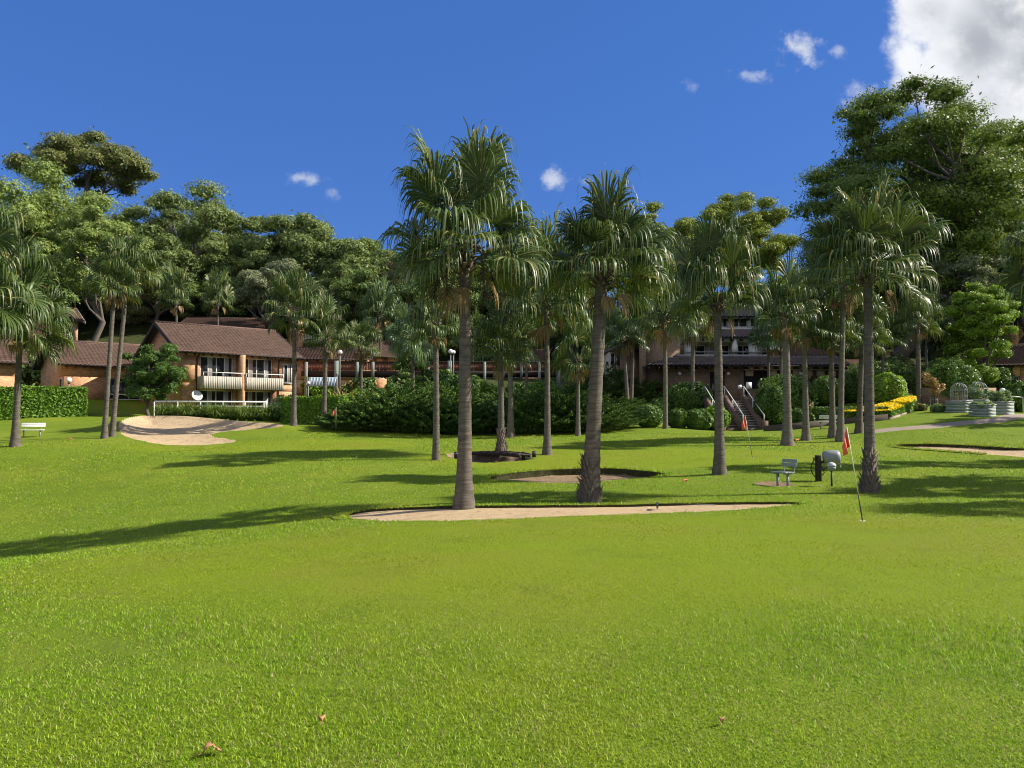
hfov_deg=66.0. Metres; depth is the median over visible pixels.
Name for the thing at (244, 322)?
brick house
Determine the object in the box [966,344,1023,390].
brick house
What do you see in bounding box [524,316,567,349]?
tree
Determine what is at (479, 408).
juniper
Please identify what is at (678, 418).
clipped bush
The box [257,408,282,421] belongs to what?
strappy plant
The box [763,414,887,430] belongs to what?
garden wall
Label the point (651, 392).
juniper
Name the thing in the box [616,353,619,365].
wing window
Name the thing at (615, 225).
fan palm
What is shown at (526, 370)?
fan palm
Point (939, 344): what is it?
tree
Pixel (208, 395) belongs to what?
glazed door
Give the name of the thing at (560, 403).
juniper
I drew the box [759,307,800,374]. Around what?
fan palm
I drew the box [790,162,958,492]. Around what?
fan palm
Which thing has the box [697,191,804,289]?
tree
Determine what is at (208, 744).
fallen leaf
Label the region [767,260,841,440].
fan palm
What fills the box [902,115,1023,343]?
tree
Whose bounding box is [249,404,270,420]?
strappy plant
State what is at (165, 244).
tree
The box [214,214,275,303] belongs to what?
tree
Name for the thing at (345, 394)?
spiky shrub
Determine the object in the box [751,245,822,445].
fan palm
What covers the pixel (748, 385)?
sign board
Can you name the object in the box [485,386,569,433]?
juniper
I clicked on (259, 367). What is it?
glazed door
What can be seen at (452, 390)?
juniper
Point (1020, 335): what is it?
brick house
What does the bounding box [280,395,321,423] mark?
clipped hedge
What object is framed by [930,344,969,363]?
shrub
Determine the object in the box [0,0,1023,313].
sky
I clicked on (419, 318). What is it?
fan palm
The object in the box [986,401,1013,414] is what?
planter box
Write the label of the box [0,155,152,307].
tree
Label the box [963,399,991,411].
planter box
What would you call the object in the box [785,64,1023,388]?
tree
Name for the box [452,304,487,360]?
fan palm
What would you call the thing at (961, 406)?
planter box
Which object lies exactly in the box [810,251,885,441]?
fan palm
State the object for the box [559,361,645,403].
juniper
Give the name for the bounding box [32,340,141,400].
brick cottage
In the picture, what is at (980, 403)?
garden plant
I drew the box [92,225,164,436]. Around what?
fan palm
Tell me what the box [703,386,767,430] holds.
brick stairs
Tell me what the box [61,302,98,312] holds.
tree
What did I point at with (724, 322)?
upper window
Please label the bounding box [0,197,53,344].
fan palm
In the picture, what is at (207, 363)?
glazed door
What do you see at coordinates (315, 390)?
shrub
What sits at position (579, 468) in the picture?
turf lip
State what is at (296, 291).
fan palm
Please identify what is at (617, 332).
fan palm
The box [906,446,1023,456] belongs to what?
sand bunker
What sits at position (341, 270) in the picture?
tree
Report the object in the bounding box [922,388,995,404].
retaining wall
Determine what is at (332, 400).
clipped hedge
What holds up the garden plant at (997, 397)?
in the planter box at (1006, 407)
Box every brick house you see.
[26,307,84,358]
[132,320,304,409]
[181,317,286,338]
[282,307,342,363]
[296,347,375,395]
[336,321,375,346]
[348,339,398,387]
[488,349,554,378]
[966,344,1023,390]
[1001,317,1023,343]
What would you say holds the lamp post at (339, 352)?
on the forest floor
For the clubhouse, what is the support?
on the ground at (76, 429)
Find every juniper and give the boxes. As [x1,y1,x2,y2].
[310,400,398,429]
[328,377,443,430]
[368,394,479,432]
[396,376,493,409]
[420,394,507,433]
[471,400,532,430]
[476,382,541,406]
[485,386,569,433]
[515,387,615,431]
[543,388,629,416]
[557,398,647,429]
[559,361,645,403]
[587,395,662,416]
[607,378,662,404]
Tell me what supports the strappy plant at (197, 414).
on the ground at (76, 429)
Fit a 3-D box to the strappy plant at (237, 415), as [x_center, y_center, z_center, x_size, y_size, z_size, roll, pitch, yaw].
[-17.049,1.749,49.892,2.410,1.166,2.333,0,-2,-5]
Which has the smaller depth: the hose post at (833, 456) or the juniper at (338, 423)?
the hose post at (833, 456)
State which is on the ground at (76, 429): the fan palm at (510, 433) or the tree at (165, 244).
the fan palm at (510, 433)
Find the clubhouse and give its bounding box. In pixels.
[603,303,858,402]
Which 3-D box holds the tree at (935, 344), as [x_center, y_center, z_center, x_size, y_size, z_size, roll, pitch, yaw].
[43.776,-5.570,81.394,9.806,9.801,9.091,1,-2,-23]
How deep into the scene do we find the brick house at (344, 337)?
92.73 m
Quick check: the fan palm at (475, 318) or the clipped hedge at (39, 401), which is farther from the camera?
the fan palm at (475, 318)
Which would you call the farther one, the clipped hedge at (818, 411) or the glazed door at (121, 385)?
the glazed door at (121, 385)
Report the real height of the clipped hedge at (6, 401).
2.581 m
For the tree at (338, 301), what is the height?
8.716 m
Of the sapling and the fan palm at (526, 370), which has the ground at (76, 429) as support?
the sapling
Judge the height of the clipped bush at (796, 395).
3.145 m
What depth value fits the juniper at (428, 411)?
43.98 m
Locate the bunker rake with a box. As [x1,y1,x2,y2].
[655,502,714,508]
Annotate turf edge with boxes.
[349,502,801,514]
[488,468,663,478]
[897,444,1023,453]
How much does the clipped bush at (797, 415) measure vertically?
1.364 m
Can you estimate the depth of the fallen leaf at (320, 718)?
4.08 m
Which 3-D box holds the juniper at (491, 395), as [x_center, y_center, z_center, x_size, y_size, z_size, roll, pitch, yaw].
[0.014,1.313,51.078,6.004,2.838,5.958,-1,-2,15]
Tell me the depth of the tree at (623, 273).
99.44 m
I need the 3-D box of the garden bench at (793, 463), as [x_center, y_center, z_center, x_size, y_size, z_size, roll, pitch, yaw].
[7.568,2.474,21.899,0.501,0.770,0.533,1,-3,-28]
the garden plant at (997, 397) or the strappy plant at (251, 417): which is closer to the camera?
the garden plant at (997, 397)
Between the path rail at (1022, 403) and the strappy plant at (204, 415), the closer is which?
the path rail at (1022, 403)
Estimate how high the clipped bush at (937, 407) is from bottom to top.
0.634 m
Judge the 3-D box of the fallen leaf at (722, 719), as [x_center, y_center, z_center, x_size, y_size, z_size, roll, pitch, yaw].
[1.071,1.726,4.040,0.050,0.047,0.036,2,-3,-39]
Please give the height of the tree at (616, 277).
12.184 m
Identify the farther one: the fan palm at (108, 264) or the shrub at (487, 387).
the shrub at (487, 387)
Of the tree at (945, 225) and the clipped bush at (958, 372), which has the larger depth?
the tree at (945, 225)
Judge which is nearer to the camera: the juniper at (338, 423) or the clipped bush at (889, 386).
the juniper at (338, 423)
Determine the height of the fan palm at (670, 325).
12.119 m
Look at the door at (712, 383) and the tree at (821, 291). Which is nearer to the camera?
the door at (712, 383)
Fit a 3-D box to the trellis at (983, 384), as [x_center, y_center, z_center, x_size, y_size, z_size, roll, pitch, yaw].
[27.801,0.457,47.020,0.998,1.186,0.996,2,-3,-38]
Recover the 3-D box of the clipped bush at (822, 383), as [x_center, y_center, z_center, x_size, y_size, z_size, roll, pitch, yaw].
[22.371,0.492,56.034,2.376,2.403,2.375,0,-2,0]
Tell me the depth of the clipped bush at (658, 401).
53.59 m
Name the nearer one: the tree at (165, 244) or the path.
the path
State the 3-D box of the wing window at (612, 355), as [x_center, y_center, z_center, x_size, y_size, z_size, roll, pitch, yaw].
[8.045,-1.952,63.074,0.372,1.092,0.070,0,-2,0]
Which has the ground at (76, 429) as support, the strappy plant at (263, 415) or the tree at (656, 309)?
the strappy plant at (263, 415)
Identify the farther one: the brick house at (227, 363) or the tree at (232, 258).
the tree at (232, 258)
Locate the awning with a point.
(318, 381)
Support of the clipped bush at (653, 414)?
on the ground at (76, 429)
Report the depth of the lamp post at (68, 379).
58.46 m
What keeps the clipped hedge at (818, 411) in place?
on the ground at (76, 429)
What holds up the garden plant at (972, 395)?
in the planter box at (979, 400)
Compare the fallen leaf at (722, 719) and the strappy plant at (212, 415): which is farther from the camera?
the strappy plant at (212, 415)
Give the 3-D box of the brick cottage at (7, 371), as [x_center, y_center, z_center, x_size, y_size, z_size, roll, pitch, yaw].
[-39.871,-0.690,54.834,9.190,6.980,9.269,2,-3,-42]
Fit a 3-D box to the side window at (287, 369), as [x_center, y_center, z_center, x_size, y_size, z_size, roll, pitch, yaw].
[-17.790,-0.794,62.468,0.700,1.500,0.070,2,-3,-42]
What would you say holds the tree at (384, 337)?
on the forest floor
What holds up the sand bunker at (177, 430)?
on the ground at (76, 429)
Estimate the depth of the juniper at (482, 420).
45.23 m
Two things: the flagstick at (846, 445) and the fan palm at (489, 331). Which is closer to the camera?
the flagstick at (846, 445)
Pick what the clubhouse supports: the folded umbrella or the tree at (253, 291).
the folded umbrella
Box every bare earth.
[447,452,533,462]
[754,481,795,486]
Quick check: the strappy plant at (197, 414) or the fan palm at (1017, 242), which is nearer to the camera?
the fan palm at (1017, 242)
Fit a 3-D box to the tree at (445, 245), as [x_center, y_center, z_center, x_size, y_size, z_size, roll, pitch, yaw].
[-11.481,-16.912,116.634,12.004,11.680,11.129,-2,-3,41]
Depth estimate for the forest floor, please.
93.85 m
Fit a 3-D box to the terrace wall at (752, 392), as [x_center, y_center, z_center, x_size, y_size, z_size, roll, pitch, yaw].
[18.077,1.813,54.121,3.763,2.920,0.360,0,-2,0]
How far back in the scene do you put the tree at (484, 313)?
87.33 m
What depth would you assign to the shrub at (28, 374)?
71.84 m
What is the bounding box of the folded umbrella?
[731,334,737,354]
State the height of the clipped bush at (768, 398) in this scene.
2.937 m
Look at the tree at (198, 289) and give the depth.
96.91 m
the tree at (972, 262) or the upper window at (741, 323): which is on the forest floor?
the tree at (972, 262)
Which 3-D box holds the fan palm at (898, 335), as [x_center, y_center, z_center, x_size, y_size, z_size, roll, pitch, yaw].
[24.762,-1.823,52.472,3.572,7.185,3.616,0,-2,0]
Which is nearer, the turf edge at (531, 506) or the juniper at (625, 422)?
the turf edge at (531, 506)
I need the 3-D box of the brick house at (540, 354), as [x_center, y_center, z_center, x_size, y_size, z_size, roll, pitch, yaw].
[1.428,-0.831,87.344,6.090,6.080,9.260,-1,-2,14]
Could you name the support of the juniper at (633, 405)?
on the ground at (76, 429)
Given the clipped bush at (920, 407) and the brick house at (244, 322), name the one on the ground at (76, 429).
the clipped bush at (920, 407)
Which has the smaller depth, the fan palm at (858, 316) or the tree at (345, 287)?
the fan palm at (858, 316)
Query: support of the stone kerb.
on the ground at (76, 429)
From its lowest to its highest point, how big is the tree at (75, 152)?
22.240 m
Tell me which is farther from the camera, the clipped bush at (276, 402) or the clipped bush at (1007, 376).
the clipped bush at (1007, 376)
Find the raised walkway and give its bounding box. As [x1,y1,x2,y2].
[301,361,589,395]
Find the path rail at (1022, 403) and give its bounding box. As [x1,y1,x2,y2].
[1009,396,1023,412]
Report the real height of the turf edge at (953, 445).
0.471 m
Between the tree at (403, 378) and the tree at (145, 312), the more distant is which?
the tree at (145, 312)
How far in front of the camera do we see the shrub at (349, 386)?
71.46 m
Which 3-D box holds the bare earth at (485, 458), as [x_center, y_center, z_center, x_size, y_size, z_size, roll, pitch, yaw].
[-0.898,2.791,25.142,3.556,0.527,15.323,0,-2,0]
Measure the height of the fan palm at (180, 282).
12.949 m
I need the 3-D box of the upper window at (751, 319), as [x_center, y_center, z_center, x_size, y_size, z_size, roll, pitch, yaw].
[20.126,-5.000,64.367,1.430,0.791,0.070,0,-2,0]
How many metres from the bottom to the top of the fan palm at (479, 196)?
8.762 m
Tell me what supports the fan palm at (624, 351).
on the forest floor
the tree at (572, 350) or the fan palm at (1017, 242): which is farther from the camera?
the tree at (572, 350)
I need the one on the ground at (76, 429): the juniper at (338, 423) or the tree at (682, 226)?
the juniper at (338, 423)
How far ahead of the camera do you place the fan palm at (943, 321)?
59.82 m
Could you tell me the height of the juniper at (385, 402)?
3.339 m
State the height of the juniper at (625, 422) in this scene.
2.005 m
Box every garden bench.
[21,423,45,437]
[771,459,797,485]
[816,415,836,428]
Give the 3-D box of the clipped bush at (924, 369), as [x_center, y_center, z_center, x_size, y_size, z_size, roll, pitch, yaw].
[29.131,-0.176,55.044,3.092,2.918,2.959,0,-2,0]
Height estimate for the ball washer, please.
0.760 m
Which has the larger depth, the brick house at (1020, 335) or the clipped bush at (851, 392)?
the brick house at (1020, 335)
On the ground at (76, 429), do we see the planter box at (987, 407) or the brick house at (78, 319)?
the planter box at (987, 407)
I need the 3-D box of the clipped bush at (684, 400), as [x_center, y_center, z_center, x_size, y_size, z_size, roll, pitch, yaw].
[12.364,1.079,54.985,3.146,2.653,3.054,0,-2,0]
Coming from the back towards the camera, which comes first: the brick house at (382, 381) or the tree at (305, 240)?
the tree at (305, 240)
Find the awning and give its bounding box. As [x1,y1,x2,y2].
[307,377,336,395]
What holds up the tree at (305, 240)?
on the forest floor
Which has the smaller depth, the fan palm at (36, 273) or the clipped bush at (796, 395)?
the fan palm at (36, 273)
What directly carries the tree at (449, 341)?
on the forest floor
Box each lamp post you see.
[66,377,71,386]
[338,350,341,391]
[448,349,452,370]
[452,350,454,378]
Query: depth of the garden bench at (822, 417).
43.29 m
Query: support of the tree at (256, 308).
on the forest floor
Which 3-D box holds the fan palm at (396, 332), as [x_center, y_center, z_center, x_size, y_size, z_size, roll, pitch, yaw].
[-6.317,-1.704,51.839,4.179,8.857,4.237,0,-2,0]
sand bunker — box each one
[118,416,282,444]
[349,504,792,520]
[497,473,647,482]
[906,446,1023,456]
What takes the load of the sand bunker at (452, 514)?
on the ground at (76, 429)
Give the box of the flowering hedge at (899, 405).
[844,396,916,417]
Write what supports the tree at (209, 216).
on the forest floor
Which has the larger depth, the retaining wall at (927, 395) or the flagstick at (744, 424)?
the retaining wall at (927, 395)
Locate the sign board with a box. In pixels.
[746,382,751,388]
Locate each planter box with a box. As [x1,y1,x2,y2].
[946,400,972,412]
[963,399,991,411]
[967,404,996,416]
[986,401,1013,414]
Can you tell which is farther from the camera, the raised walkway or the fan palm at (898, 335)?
the raised walkway
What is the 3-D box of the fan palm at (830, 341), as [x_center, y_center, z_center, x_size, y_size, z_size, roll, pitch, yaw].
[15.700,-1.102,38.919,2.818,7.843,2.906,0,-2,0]
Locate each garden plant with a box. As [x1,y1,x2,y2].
[965,387,989,400]
[970,401,994,407]
[987,389,1013,402]
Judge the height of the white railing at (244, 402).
1.414 m
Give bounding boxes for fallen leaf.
[196,740,220,755]
[317,714,325,724]
[718,716,724,724]
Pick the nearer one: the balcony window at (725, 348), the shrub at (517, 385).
the balcony window at (725, 348)
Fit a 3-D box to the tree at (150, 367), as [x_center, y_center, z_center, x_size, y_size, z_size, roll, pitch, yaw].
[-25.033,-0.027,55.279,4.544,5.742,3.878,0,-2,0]
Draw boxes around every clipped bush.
[269,394,291,421]
[633,404,662,427]
[651,397,669,412]
[668,381,713,411]
[668,407,689,428]
[687,408,713,429]
[706,405,730,429]
[753,382,791,424]
[758,374,818,408]
[791,407,815,422]
[809,375,844,406]
[838,370,863,402]
[846,361,908,387]
[874,372,908,404]
[908,360,948,399]
[913,402,927,410]
[925,355,982,399]
[929,403,945,411]
[974,365,1016,391]
[1006,380,1023,411]
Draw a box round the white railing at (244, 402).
[153,401,266,415]
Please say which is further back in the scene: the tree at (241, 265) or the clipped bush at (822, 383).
the tree at (241, 265)
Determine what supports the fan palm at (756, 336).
on the terrace
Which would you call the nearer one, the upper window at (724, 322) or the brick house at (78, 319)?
the upper window at (724, 322)
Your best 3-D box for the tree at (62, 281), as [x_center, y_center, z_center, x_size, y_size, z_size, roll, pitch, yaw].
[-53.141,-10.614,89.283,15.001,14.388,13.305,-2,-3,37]
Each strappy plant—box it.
[145,400,175,415]
[160,402,180,415]
[170,401,200,415]
[182,402,202,416]
[191,402,210,417]
[193,401,223,418]
[212,402,233,419]
[226,403,242,419]
[227,403,252,420]
[239,403,259,420]
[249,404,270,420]
[252,402,280,420]
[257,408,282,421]
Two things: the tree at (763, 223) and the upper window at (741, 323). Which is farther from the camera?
the tree at (763, 223)
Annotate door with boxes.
[109,378,139,398]
[200,356,232,376]
[200,390,231,408]
[245,358,271,377]
[245,391,271,409]
[710,372,723,400]
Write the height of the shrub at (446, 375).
3.846 m
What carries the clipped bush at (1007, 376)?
on the forest floor
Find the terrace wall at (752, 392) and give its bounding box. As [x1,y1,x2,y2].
[747,389,798,405]
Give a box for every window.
[65,325,73,339]
[283,364,291,383]
[610,353,614,365]
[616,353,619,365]
[694,345,704,354]
[709,345,728,354]
[711,318,727,326]
[730,318,747,326]
[733,345,747,354]
[750,318,757,326]
[757,345,771,354]
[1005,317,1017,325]
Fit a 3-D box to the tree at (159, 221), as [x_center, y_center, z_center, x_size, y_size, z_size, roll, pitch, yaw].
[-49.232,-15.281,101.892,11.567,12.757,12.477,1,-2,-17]
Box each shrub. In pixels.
[21,349,40,385]
[33,370,40,383]
[300,377,333,395]
[333,387,359,398]
[340,366,377,394]
[343,388,379,402]
[429,367,483,395]
[475,380,497,400]
[504,382,522,392]
[524,378,558,396]
[874,350,913,384]
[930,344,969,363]
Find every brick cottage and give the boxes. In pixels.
[0,329,28,386]
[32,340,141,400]
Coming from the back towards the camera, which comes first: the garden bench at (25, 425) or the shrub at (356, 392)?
the shrub at (356, 392)
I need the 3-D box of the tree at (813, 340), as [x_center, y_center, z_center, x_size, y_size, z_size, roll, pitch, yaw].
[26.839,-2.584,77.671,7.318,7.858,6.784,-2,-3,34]
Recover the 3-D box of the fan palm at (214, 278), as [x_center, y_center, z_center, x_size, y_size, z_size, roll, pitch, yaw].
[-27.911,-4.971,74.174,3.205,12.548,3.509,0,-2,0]
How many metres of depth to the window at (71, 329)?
82.24 m
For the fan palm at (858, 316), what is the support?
on the ground at (76, 429)
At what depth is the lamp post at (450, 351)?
67.28 m
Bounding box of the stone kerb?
[888,410,913,419]
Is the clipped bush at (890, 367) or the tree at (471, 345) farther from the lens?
the tree at (471, 345)
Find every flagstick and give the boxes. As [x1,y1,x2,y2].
[741,417,752,457]
[842,427,863,520]
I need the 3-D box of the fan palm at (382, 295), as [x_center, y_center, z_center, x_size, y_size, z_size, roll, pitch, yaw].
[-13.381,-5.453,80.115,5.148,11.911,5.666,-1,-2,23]
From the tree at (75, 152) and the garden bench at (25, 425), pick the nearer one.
the garden bench at (25, 425)
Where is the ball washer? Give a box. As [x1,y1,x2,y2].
[820,462,835,485]
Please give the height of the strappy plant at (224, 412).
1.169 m
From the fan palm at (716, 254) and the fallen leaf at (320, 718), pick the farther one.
the fan palm at (716, 254)
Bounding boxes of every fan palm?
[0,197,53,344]
[0,240,77,446]
[80,226,142,438]
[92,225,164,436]
[156,258,193,321]
[199,265,234,324]
[259,266,326,426]
[296,289,356,427]
[339,315,382,394]
[355,273,403,377]
[372,116,555,509]
[383,300,447,390]
[404,263,459,460]
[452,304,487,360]
[471,296,532,455]
[479,307,541,437]
[488,200,594,454]
[505,277,557,389]
[529,163,681,502]
[550,309,603,435]
[605,298,649,403]
[606,289,656,402]
[618,229,708,428]
[663,206,771,474]
[670,283,713,409]
[745,303,780,381]
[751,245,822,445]
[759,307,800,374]
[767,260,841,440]
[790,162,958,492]
[800,282,862,437]
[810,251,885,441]
[834,285,893,433]
[873,304,912,373]
[893,287,944,403]
[906,293,951,364]
[996,218,1023,323]
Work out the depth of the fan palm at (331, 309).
45.89 m
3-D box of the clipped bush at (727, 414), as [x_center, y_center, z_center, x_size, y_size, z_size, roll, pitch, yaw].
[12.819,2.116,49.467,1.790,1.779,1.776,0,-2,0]
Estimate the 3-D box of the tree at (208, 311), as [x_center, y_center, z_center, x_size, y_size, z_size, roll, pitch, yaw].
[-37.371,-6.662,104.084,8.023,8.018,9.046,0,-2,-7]
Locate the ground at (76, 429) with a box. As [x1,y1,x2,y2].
[0,395,1023,767]
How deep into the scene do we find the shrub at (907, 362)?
64.76 m
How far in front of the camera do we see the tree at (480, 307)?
88.75 m
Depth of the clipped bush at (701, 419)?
47.84 m
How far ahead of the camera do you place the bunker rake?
17.02 m
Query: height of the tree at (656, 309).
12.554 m
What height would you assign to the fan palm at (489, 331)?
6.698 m
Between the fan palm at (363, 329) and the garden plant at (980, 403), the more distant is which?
the fan palm at (363, 329)
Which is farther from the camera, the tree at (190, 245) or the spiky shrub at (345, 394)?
the tree at (190, 245)
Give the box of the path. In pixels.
[875,414,1023,432]
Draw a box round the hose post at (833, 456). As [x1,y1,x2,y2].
[810,450,840,481]
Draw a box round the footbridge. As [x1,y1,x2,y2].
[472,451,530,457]
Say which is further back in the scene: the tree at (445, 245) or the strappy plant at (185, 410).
the tree at (445, 245)
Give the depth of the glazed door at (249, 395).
61.04 m
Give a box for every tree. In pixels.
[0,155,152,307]
[1,125,159,209]
[8,229,93,319]
[42,205,142,341]
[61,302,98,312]
[99,287,169,324]
[106,212,171,247]
[112,177,261,311]
[119,233,200,320]
[120,343,188,415]
[169,213,202,250]
[177,279,247,318]
[193,307,251,316]
[201,253,242,306]
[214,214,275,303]
[217,258,275,317]
[231,258,310,329]
[237,209,353,290]
[247,283,294,314]
[292,285,352,321]
[313,255,389,336]
[322,238,408,302]
[327,267,404,337]
[340,235,395,259]
[366,321,419,345]
[381,271,481,368]
[382,252,430,331]
[384,324,432,394]
[391,251,459,311]
[411,228,477,268]
[449,313,489,355]
[455,255,516,315]
[457,266,554,323]
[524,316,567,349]
[533,271,617,360]
[552,238,620,355]
[607,282,746,321]
[610,249,624,306]
[617,266,632,287]
[622,200,698,262]
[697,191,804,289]
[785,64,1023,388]
[789,330,820,355]
[796,269,838,314]
[816,295,903,358]
[894,176,1008,294]
[901,292,973,356]
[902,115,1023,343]
[915,248,1011,358]
[921,310,1016,350]
[942,281,1022,387]
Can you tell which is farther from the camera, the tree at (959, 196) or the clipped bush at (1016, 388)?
the tree at (959, 196)
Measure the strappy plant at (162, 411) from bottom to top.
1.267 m
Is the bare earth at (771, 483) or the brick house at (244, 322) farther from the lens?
the brick house at (244, 322)
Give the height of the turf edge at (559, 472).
0.359 m
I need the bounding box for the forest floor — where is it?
[13,284,933,421]
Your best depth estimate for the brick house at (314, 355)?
74.59 m
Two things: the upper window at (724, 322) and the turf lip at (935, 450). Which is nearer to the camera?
the turf lip at (935, 450)
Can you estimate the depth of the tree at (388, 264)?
85.49 m
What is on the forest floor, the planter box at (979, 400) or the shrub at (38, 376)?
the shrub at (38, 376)
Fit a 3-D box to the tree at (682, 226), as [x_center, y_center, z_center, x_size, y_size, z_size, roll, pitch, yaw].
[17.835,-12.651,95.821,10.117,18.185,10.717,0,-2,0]
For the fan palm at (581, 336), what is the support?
on the ground at (76, 429)
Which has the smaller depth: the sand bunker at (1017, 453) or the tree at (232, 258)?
the sand bunker at (1017, 453)
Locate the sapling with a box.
[920,372,945,403]
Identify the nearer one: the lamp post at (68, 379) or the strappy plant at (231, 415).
the strappy plant at (231, 415)
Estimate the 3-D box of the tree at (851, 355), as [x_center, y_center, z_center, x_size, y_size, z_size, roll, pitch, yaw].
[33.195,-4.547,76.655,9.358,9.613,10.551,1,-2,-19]
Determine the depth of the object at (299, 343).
80.67 m
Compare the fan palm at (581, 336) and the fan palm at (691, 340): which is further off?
the fan palm at (691, 340)
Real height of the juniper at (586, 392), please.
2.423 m
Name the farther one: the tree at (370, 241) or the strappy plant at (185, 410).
the tree at (370, 241)
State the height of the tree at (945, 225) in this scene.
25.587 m
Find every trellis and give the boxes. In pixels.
[950,383,967,401]
[969,382,987,398]
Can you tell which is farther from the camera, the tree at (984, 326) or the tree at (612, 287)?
the tree at (612, 287)
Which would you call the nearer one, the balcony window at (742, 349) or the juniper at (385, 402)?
the juniper at (385, 402)
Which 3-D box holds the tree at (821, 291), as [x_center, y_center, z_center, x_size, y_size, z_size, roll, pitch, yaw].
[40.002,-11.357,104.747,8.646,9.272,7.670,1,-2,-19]
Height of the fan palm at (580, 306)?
10.730 m
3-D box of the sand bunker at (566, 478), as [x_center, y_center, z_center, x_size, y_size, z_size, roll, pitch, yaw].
[2.010,3.096,25.896,5.531,0.392,4.025,1,-3,-27]
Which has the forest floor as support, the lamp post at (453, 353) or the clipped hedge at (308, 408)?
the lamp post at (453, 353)
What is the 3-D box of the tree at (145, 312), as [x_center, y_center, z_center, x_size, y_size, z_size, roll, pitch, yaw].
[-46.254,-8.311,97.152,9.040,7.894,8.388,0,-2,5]
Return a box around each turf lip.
[332,501,817,519]
[482,468,672,477]
[886,444,1007,453]
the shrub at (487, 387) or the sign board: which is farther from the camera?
the shrub at (487, 387)
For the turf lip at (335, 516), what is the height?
0.300 m
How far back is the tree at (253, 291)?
82.83 m
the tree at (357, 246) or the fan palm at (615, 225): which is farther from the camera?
the tree at (357, 246)
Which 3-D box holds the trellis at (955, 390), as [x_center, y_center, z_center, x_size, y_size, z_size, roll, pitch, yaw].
[25.969,0.517,45.816,0.914,1.186,0.912,2,-3,-38]
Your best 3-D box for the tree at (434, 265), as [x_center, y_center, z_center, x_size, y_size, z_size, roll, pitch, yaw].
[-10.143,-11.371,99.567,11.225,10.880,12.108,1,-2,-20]
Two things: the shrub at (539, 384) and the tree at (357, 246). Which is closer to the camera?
the shrub at (539, 384)
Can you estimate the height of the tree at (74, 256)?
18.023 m
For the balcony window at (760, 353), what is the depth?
63.97 m
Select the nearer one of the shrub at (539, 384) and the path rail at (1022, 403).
the path rail at (1022, 403)
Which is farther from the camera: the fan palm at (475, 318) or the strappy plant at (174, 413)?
the fan palm at (475, 318)
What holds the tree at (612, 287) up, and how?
on the forest floor
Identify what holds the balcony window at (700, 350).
in the clubhouse
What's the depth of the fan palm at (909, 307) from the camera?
51.84 m
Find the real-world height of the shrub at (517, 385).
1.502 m
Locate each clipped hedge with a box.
[0,386,13,419]
[20,385,88,418]
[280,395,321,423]
[321,394,355,412]
[809,406,888,420]
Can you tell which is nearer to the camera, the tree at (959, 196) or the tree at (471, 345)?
the tree at (959, 196)

